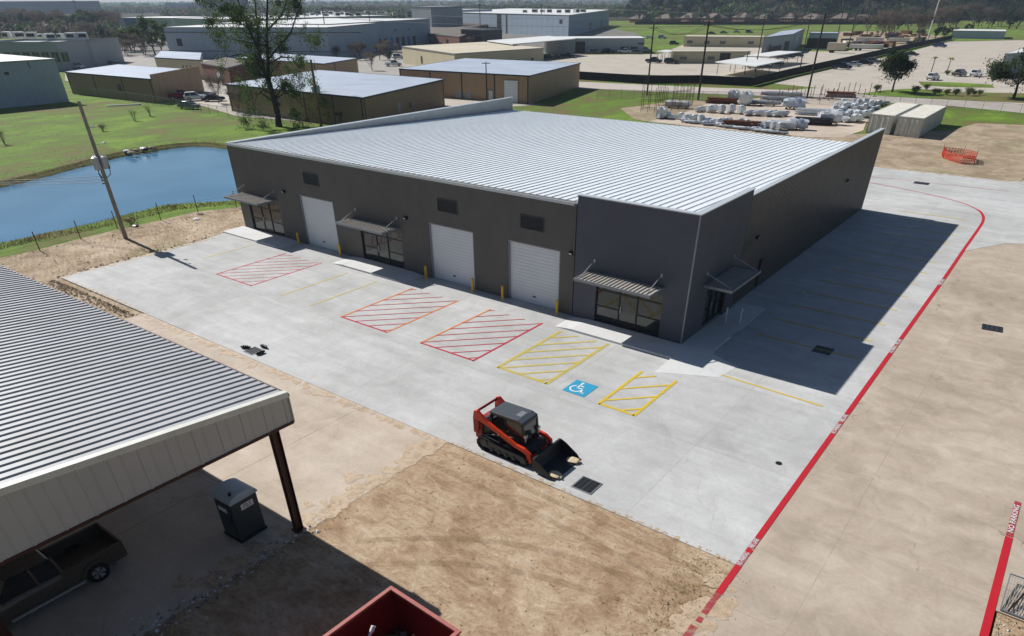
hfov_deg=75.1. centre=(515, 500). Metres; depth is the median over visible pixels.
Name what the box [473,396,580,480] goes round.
track loader
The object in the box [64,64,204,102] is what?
metal building
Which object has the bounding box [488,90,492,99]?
door
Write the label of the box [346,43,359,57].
bare tree
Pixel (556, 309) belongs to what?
bollard
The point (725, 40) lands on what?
cream building
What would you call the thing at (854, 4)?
pine tree
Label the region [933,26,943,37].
evergreen tree
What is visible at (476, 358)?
no parking hatching
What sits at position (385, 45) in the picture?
bare tree
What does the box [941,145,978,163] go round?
safety net
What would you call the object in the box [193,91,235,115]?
yard pavement
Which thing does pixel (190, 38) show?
warehouse
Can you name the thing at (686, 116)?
wrapped bundle
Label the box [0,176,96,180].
service wire
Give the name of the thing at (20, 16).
evergreen tree
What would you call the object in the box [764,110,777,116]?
wrapped bundle
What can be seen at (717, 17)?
evergreen tree
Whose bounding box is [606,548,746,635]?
dirt ground
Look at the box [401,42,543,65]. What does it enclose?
metal building
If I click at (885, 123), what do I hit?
door
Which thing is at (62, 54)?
window
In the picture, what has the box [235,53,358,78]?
metal building
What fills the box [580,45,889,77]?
yard pavement
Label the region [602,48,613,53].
parked suv
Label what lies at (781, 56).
parked car
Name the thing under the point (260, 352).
filter bag
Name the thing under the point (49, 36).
rooftop unit
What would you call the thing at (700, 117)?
wrapped bundle
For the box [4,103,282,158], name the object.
rough grass
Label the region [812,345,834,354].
drain grate
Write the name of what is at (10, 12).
bare tree
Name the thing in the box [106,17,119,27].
bare tree
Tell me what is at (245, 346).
filter bag
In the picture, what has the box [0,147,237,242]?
pond water
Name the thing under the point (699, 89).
utility pole
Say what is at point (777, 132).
wrapped bundle
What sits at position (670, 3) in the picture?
broad tree
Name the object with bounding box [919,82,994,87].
verge
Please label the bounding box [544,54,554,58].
parked suv
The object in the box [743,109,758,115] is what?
wrapped bundle
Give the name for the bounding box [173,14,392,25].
warehouse
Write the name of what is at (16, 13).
bare tree
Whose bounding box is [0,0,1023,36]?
woodland
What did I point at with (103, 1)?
sky
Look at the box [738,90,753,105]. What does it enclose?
wrapped bundle
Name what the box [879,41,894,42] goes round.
timber stack
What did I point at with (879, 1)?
pine tree
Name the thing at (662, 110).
wrapped bundle
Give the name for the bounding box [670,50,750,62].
cream building
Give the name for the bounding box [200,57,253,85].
metal building
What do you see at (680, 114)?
wrapped bundle
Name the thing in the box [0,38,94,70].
office building
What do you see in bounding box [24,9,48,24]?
bare tree
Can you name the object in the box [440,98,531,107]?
yard pavement
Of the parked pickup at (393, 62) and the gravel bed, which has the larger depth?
the parked pickup at (393, 62)
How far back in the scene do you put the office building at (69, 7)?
1173.15 m
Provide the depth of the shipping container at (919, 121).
108.02 m
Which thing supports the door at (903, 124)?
in the shipping container at (919, 121)
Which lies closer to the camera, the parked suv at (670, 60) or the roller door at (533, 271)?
the roller door at (533, 271)
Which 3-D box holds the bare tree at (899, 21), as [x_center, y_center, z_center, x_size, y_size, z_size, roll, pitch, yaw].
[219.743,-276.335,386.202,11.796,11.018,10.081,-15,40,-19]
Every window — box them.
[50,52,57,61]
[54,52,60,61]
[60,52,66,61]
[63,52,70,61]
[469,35,483,41]
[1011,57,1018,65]
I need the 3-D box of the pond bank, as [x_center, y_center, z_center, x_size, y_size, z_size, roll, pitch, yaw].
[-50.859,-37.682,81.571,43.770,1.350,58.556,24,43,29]
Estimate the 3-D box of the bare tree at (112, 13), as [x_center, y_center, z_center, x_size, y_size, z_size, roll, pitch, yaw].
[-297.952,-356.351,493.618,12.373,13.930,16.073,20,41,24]
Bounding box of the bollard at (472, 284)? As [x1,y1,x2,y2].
[471,278,474,291]
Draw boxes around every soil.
[63,166,1007,635]
[143,443,734,635]
[620,100,879,132]
[759,123,1023,181]
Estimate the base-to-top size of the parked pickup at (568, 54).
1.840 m
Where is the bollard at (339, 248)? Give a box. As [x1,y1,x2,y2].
[338,243,341,255]
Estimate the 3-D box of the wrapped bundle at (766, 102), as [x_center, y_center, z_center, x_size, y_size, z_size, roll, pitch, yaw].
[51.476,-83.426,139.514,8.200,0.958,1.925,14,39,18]
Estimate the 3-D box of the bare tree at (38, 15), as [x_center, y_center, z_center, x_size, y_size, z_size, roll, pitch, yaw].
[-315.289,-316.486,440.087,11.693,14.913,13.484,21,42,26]
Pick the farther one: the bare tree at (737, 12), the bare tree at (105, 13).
the bare tree at (737, 12)
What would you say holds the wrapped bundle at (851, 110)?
on the storage ground at (841, 129)
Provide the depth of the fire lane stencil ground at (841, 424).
35.13 m
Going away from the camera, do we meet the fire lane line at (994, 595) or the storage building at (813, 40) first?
the fire lane line at (994, 595)
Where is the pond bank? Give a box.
[0,142,226,187]
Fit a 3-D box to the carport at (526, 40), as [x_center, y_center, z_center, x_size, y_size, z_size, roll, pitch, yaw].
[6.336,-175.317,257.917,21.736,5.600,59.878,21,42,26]
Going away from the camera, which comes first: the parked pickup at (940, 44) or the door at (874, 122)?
the door at (874, 122)
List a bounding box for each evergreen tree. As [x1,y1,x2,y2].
[12,13,31,22]
[42,16,53,21]
[65,17,75,24]
[92,24,111,35]
[92,28,112,37]
[94,10,113,21]
[383,51,391,59]
[711,14,720,21]
[731,0,758,5]
[766,12,777,20]
[812,0,854,16]
[883,0,905,8]
[905,0,930,9]
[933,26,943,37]
[940,26,952,36]
[952,7,971,26]
[961,0,988,20]
[969,0,996,18]
[990,5,1008,26]
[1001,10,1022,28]
[1007,3,1023,20]
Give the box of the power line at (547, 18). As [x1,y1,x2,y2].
[369,12,785,18]
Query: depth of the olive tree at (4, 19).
452.69 m
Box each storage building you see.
[806,32,839,49]
[952,29,1006,38]
[1002,48,1023,74]
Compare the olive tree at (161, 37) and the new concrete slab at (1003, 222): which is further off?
the olive tree at (161, 37)
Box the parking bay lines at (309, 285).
[202,246,377,305]
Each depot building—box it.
[42,38,123,65]
[118,16,201,31]
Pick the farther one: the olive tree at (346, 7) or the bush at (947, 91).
the olive tree at (346, 7)
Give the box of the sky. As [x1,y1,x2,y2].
[0,0,493,2]
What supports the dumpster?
on the bare soil at (365, 530)
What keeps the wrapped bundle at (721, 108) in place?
on the storage ground at (841, 129)
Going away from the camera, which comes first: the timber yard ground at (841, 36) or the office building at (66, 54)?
the office building at (66, 54)
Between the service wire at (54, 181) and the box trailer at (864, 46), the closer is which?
the service wire at (54, 181)
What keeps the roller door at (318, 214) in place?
in the warehouse building at (677, 234)
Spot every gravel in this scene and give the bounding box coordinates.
[115,524,319,635]
[993,616,1022,635]
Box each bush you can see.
[0,129,8,143]
[96,124,107,131]
[122,216,138,224]
[128,108,137,120]
[142,104,151,115]
[873,84,882,90]
[911,85,921,92]
[923,83,930,89]
[930,88,940,94]
[943,87,951,93]
[952,88,962,94]
[964,86,976,95]
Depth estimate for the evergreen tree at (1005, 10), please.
488.44 m
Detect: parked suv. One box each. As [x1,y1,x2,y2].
[74,63,85,68]
[184,91,205,99]
[392,53,402,58]
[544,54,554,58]
[589,49,601,53]
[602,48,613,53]
[631,49,642,53]
[664,58,677,63]
[669,40,678,44]
[858,59,873,64]
[867,57,880,63]
[926,72,939,79]
[953,69,966,76]
[970,69,982,76]
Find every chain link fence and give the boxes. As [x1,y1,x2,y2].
[70,85,303,126]
[596,89,1023,114]
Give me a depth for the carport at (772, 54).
221.62 m
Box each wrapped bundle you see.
[655,106,667,118]
[664,100,690,108]
[667,114,677,119]
[677,112,684,119]
[682,114,691,117]
[688,121,701,124]
[690,114,697,119]
[694,106,705,111]
[697,114,704,120]
[702,123,715,125]
[706,104,717,112]
[715,117,724,122]
[717,104,725,113]
[727,89,739,101]
[727,104,735,113]
[737,105,745,114]
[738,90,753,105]
[738,127,750,130]
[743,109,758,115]
[748,100,781,105]
[752,110,767,115]
[760,91,802,96]
[761,96,805,101]
[761,129,778,133]
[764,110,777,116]
[765,119,796,130]
[766,130,788,134]
[769,121,776,129]
[772,110,789,116]
[776,122,783,130]
[782,98,807,109]
[786,118,809,130]
[819,110,842,124]
[831,105,838,109]
[842,117,849,122]
[845,109,856,116]
[849,113,859,122]
[856,114,863,121]
[861,110,871,117]
[863,103,868,109]
[875,99,882,105]
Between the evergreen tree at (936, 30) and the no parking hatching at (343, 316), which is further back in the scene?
the evergreen tree at (936, 30)
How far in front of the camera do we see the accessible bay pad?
38.40 m
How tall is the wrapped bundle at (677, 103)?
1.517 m
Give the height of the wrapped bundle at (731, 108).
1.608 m
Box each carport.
[487,36,574,51]
[657,50,672,59]
[715,57,784,76]
[744,51,800,66]
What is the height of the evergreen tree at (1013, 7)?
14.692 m
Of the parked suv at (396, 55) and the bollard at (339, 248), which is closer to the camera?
the bollard at (339, 248)
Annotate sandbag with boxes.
[548,470,561,478]
[566,457,580,462]
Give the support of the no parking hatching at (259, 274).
on the new concrete slab at (691, 459)
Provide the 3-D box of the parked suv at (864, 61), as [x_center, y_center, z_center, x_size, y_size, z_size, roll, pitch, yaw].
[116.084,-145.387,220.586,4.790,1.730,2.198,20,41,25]
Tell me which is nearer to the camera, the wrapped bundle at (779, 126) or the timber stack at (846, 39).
the wrapped bundle at (779, 126)
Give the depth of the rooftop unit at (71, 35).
232.57 m
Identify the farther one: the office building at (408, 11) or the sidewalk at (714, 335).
the office building at (408, 11)
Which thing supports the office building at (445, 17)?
on the pavement at (609, 32)
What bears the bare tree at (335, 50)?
on the industrial pavement at (379, 66)
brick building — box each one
[428,26,475,43]
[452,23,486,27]
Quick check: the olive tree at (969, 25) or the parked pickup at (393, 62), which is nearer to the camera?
the parked pickup at (393, 62)
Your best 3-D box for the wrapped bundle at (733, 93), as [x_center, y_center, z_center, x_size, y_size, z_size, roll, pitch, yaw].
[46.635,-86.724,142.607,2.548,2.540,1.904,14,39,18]
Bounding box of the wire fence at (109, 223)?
[0,191,236,258]
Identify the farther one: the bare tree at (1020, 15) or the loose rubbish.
the bare tree at (1020, 15)
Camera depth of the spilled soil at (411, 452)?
28.49 m
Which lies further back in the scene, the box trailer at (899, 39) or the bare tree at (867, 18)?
the bare tree at (867, 18)
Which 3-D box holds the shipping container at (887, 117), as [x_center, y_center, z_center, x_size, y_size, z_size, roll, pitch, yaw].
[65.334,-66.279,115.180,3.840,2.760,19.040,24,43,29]
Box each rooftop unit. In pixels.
[0,31,12,37]
[11,31,25,37]
[24,32,38,37]
[43,33,55,38]
[56,33,64,37]
[64,32,78,38]
[77,32,88,37]
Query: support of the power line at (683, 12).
attached to the utility pole
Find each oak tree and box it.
[875,46,917,91]
[979,40,1023,97]
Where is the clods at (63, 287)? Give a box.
[43,235,209,318]
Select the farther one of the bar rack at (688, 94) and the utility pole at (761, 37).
the utility pole at (761, 37)
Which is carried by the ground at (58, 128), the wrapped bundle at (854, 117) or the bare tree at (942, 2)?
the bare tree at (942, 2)
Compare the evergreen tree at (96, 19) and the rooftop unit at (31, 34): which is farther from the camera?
the evergreen tree at (96, 19)
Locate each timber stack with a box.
[840,38,853,42]
[843,33,854,35]
[852,31,863,34]
[859,34,872,36]
[865,42,880,43]
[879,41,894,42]
[885,34,898,37]
[900,30,912,33]
[904,37,918,40]
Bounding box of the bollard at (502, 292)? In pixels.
[501,285,503,300]
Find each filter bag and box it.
[240,345,250,348]
[255,350,264,354]
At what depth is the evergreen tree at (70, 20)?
474.90 m
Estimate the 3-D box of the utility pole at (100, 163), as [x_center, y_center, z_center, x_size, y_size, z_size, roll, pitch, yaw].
[-36.969,-29.308,59.962,1.924,11.500,1.195,8,38,11]
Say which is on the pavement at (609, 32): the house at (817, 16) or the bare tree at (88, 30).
the bare tree at (88, 30)
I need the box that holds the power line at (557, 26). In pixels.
[327,17,747,26]
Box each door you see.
[215,500,237,537]
[299,195,338,250]
[428,223,474,287]
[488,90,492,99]
[503,79,517,102]
[508,240,559,308]
[867,115,880,130]
[879,116,892,132]
[895,118,909,134]
[907,119,921,135]
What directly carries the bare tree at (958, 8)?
on the ground at (58, 128)
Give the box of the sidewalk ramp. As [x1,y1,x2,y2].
[655,353,736,376]
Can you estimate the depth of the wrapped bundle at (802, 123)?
112.84 m
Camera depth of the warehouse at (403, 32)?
316.08 m
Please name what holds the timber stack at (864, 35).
on the timber yard ground at (841, 36)
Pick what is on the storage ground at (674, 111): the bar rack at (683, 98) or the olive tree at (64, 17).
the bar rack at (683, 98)
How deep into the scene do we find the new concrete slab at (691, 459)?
42.62 m
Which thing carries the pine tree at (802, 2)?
on the ground at (58, 128)
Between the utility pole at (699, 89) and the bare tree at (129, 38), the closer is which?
the utility pole at (699, 89)
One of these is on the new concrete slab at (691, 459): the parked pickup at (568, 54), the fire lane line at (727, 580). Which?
the fire lane line at (727, 580)
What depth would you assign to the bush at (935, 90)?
153.27 m
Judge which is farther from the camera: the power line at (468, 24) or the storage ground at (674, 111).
the power line at (468, 24)
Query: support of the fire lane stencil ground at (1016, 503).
on the drive concrete
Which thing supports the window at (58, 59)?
in the office building at (66, 54)
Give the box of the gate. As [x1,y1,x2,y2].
[1000,573,1023,619]
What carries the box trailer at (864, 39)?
on the timber yard ground at (841, 36)
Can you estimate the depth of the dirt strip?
61.09 m
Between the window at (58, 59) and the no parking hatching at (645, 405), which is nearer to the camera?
the no parking hatching at (645, 405)
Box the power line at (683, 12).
[545,4,781,14]
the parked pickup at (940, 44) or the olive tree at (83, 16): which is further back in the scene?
the olive tree at (83, 16)
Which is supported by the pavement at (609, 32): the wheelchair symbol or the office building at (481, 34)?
the office building at (481, 34)
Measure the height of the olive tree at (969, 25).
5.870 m
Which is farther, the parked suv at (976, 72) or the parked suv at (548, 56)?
the parked suv at (548, 56)
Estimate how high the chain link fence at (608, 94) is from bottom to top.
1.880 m
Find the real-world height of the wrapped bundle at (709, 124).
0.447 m
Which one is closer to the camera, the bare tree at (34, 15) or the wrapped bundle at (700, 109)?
the wrapped bundle at (700, 109)
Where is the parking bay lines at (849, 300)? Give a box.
[722,210,964,406]
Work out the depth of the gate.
24.61 m
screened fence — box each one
[579,35,952,85]
[635,20,955,24]
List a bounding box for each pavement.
[65,54,559,122]
[121,29,639,55]
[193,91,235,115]
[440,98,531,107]
[546,55,579,62]
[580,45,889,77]
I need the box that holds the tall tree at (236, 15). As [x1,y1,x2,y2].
[192,0,333,129]
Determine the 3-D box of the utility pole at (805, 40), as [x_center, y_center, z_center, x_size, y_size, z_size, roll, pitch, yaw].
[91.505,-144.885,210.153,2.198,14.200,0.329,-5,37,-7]
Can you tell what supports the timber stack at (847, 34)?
on the timber yard ground at (841, 36)
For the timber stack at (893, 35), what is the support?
on the timber yard ground at (841, 36)
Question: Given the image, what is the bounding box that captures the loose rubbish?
[385,630,406,635]
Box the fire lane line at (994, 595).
[979,536,1012,635]
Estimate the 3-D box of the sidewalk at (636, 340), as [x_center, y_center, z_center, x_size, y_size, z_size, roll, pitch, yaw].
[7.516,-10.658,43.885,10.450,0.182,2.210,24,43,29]
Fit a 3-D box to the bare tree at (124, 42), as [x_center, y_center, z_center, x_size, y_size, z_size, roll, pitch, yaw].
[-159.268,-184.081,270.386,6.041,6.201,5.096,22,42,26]
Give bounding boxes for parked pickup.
[0,523,127,625]
[167,89,185,99]
[384,59,401,65]
[560,52,575,57]
[617,48,630,53]
[645,57,661,62]
[832,62,851,69]
[932,42,946,46]
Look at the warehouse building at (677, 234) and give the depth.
52.16 m
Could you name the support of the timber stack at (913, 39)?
on the timber yard ground at (841, 36)
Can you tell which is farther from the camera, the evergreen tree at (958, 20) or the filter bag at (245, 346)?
the evergreen tree at (958, 20)
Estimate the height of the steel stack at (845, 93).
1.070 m
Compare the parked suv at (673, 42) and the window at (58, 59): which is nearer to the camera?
the window at (58, 59)
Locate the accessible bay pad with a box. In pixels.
[562,380,598,396]
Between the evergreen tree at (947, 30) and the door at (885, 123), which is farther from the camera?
the evergreen tree at (947, 30)
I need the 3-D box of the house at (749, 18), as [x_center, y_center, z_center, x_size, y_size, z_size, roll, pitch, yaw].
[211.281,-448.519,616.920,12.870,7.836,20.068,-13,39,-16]
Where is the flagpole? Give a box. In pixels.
[926,0,939,39]
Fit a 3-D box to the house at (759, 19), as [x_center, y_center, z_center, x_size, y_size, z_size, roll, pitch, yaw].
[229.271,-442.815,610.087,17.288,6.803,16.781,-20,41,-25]
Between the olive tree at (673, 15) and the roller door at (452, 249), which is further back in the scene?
the olive tree at (673, 15)
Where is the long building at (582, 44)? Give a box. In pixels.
[546,36,644,52]
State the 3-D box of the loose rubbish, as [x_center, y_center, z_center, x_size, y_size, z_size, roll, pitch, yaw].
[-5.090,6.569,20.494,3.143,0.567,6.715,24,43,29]
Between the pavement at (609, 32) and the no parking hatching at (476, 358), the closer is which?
the no parking hatching at (476, 358)
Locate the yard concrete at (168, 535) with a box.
[7,313,438,635]
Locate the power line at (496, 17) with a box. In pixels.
[372,12,788,18]
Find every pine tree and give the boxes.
[629,0,640,5]
[640,5,648,13]
[649,0,665,9]
[680,0,695,12]
[799,0,813,10]
[847,0,865,11]
[869,0,884,9]
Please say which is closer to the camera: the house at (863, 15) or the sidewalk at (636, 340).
the sidewalk at (636, 340)
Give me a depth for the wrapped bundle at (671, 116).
123.93 m
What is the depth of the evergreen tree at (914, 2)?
639.70 m
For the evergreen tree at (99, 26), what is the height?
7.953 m
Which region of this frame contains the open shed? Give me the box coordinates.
[0,265,305,635]
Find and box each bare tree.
[6,8,24,19]
[8,8,28,18]
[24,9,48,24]
[25,9,45,26]
[44,10,63,20]
[74,27,90,32]
[76,7,99,22]
[76,22,96,34]
[78,21,96,35]
[93,9,110,21]
[104,10,121,20]
[105,14,122,31]
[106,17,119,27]
[119,40,129,54]
[123,32,137,51]
[127,33,150,53]
[127,40,135,49]
[136,36,150,54]
[201,73,227,102]
[225,88,242,112]
[333,48,340,56]
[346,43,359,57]
[353,41,363,57]
[361,51,375,69]
[372,44,383,59]
[377,40,388,54]
[377,43,389,56]
[733,10,742,19]
[754,11,763,18]
[791,10,799,18]
[797,12,804,20]
[850,14,862,29]
[861,13,879,33]
[872,15,901,36]
[875,8,902,39]
[887,14,905,32]
[901,6,919,25]
[902,12,919,29]
[910,12,937,41]
[919,16,938,35]
[925,9,935,28]
[927,0,950,11]
[933,7,956,33]
[940,3,968,28]
[964,1,986,28]
[981,5,994,25]
[985,7,1002,28]
[1016,7,1023,28]
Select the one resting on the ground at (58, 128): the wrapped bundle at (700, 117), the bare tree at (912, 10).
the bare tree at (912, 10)
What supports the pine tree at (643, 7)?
on the woodland floor
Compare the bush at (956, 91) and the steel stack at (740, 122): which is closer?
the steel stack at (740, 122)
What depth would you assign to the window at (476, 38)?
324.98 m
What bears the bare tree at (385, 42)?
on the ground at (58, 128)
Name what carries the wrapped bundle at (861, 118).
on the storage ground at (841, 129)
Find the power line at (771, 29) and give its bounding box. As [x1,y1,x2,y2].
[714,17,826,29]
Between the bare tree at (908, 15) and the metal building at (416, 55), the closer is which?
the metal building at (416, 55)
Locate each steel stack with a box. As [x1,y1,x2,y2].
[706,97,737,103]
[722,119,760,125]
[795,107,830,115]
[795,116,832,125]
[825,91,856,97]
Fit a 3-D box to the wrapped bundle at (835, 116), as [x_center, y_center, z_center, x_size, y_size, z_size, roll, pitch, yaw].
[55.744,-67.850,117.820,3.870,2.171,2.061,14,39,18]
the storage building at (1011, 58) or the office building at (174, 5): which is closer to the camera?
the storage building at (1011, 58)
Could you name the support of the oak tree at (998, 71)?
on the ground at (58, 128)
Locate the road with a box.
[578,82,1023,112]
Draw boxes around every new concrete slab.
[61,167,1012,563]
[965,181,1023,250]
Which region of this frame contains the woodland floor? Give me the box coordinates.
[63,12,630,20]
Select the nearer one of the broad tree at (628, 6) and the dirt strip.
the dirt strip
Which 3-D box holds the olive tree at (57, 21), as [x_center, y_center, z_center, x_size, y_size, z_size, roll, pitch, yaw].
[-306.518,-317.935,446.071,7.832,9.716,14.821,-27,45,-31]
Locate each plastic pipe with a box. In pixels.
[107,103,140,106]
[368,625,375,635]
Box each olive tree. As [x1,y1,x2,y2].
[0,15,13,25]
[51,18,64,25]
[52,11,69,19]
[73,9,95,25]
[109,26,130,48]
[119,12,170,54]
[149,26,165,49]
[342,5,353,11]
[627,6,644,15]
[669,12,676,20]
[690,0,725,15]
[963,24,973,28]
[970,10,986,27]
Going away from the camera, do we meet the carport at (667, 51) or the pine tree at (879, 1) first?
the carport at (667, 51)
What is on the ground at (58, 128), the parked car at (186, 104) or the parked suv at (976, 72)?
the parked car at (186, 104)
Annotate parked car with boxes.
[177,100,200,108]
[202,93,224,101]
[776,55,788,58]
[848,61,862,66]
[908,51,918,55]
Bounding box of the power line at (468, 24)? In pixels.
[330,17,748,26]
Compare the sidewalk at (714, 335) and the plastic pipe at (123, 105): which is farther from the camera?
the plastic pipe at (123, 105)
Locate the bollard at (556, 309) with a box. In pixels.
[555,300,558,314]
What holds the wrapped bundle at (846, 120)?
on the storage ground at (841, 129)
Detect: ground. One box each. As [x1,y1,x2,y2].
[0,0,1023,635]
[642,98,739,127]
[649,96,867,136]
[737,551,750,566]
[747,537,760,549]
[831,413,849,434]
[837,31,940,47]
[889,338,902,352]
[1006,501,1020,536]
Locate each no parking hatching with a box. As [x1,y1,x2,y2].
[217,253,319,285]
[340,288,457,332]
[420,309,542,360]
[496,331,609,384]
[597,371,677,415]
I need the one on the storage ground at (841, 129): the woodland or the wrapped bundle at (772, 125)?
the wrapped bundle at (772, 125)
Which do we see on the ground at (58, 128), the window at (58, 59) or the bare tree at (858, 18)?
the bare tree at (858, 18)
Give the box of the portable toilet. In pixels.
[210,478,267,543]
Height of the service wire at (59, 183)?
1.617 m
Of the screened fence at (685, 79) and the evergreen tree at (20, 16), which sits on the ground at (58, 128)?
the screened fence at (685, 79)
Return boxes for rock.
[139,147,147,150]
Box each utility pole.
[77,101,127,238]
[310,60,322,126]
[482,62,489,100]
[646,24,655,94]
[697,21,710,100]
[755,14,767,71]
[800,14,813,66]
[807,13,829,97]
[847,14,856,48]
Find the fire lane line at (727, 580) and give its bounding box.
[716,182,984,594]
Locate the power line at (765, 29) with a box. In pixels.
[709,17,821,29]
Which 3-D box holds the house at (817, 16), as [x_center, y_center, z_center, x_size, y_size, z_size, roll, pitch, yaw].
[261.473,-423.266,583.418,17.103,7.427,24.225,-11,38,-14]
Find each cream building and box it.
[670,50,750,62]
[683,35,764,46]
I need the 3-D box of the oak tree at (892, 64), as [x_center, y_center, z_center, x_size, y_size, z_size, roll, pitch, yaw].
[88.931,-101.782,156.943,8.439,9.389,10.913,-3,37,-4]
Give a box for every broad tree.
[625,2,632,17]
[664,0,678,12]
[952,0,968,6]
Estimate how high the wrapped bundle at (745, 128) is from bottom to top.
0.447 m
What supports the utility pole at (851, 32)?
on the ground at (58, 128)
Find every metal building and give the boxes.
[0,54,68,108]
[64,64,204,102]
[154,51,203,78]
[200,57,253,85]
[225,70,444,124]
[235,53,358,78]
[399,58,580,103]
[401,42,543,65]
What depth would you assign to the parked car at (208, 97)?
148.50 m
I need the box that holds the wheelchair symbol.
[569,383,584,393]
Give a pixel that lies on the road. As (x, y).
(606, 86)
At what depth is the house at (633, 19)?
605.09 m
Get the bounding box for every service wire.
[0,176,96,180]
[0,179,97,182]
[7,182,97,184]
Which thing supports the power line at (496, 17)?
attached to the utility pole at (805, 40)
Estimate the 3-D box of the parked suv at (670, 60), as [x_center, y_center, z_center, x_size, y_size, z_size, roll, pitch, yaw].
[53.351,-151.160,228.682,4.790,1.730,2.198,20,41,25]
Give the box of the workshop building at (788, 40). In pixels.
[761,28,804,52]
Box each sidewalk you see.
[223,226,300,248]
[333,256,422,282]
[556,316,710,363]
[682,302,765,352]
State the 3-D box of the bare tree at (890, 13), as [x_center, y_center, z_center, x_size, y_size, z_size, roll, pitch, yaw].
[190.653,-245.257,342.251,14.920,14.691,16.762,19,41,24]
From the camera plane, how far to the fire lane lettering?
28.78 m
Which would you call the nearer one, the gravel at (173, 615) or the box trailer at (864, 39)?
the gravel at (173, 615)
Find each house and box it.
[629,14,651,22]
[655,13,680,21]
[680,12,701,21]
[702,12,727,21]
[731,12,754,21]
[753,14,777,21]
[781,13,799,20]
[798,13,829,20]
[831,12,852,20]
[849,13,872,20]
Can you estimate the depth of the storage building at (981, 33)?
356.66 m
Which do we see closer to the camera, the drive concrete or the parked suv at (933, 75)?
the drive concrete
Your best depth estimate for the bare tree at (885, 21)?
325.02 m
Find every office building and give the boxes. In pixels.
[0,0,101,13]
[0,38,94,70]
[165,3,202,7]
[202,0,249,9]
[404,9,491,17]
[411,6,462,26]
[460,28,501,42]
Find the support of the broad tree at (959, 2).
on the ground at (58, 128)
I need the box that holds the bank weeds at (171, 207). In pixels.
[0,200,239,248]
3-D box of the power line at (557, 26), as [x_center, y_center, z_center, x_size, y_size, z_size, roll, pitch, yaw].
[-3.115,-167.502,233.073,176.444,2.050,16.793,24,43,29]
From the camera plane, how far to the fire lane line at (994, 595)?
25.29 m
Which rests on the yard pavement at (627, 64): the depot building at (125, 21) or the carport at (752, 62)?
the carport at (752, 62)
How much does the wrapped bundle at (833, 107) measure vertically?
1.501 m
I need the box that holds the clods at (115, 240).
[2,206,242,278]
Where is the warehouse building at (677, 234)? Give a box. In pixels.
[224,97,884,343]
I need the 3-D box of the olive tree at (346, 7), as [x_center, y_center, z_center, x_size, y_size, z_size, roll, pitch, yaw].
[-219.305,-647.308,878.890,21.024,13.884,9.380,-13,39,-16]
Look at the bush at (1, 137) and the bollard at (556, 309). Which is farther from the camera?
the bush at (1, 137)
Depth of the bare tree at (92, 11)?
463.84 m
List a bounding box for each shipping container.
[866,102,918,134]
[894,104,946,137]
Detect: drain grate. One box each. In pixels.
[243,346,262,354]
[571,476,602,494]
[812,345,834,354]
[914,181,929,184]
[982,324,1002,332]
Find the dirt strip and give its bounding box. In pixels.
[0,207,245,318]
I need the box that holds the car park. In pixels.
[774,40,1023,93]
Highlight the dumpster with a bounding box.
[323,586,460,635]
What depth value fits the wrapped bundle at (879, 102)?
136.92 m
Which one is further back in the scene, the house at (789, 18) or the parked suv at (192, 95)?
the house at (789, 18)
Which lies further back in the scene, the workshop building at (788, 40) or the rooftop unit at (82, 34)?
the workshop building at (788, 40)
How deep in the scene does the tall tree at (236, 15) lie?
113.13 m
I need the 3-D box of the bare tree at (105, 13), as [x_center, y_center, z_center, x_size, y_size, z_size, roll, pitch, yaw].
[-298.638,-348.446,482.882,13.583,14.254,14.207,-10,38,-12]
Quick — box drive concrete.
[688,180,1023,635]
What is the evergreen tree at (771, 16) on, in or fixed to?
on the ground at (58, 128)
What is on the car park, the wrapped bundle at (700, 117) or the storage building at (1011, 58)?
the storage building at (1011, 58)
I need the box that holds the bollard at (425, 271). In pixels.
[424,266,427,279]
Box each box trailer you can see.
[827,42,847,52]
[849,44,884,50]
[856,37,883,43]
[888,38,909,42]
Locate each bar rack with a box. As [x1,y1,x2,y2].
[641,79,665,111]
[658,82,682,109]
[674,77,691,108]
[685,78,695,105]
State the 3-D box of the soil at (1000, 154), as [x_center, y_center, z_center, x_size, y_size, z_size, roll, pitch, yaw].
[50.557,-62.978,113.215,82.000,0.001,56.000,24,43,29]
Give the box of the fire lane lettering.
[1007,504,1019,532]
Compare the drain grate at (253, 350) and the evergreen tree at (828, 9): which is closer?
the drain grate at (253, 350)
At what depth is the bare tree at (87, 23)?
358.17 m
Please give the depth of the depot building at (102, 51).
235.97 m
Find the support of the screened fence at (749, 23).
on the ground at (58, 128)
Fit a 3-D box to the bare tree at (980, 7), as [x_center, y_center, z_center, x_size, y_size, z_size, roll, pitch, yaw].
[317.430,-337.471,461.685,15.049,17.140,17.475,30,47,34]
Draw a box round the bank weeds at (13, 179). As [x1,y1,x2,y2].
[0,138,232,183]
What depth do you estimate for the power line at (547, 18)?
241.44 m
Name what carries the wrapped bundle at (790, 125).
on the storage ground at (841, 129)
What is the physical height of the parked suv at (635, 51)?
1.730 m
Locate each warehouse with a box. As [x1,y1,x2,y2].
[121,23,401,58]
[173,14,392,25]
[209,18,429,47]
[463,8,609,35]
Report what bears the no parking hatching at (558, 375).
on the new concrete slab at (691, 459)
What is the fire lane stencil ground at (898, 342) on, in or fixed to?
on the drive concrete
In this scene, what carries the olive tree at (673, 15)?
on the ground at (58, 128)
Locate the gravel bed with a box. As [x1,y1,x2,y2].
[992,612,1023,635]

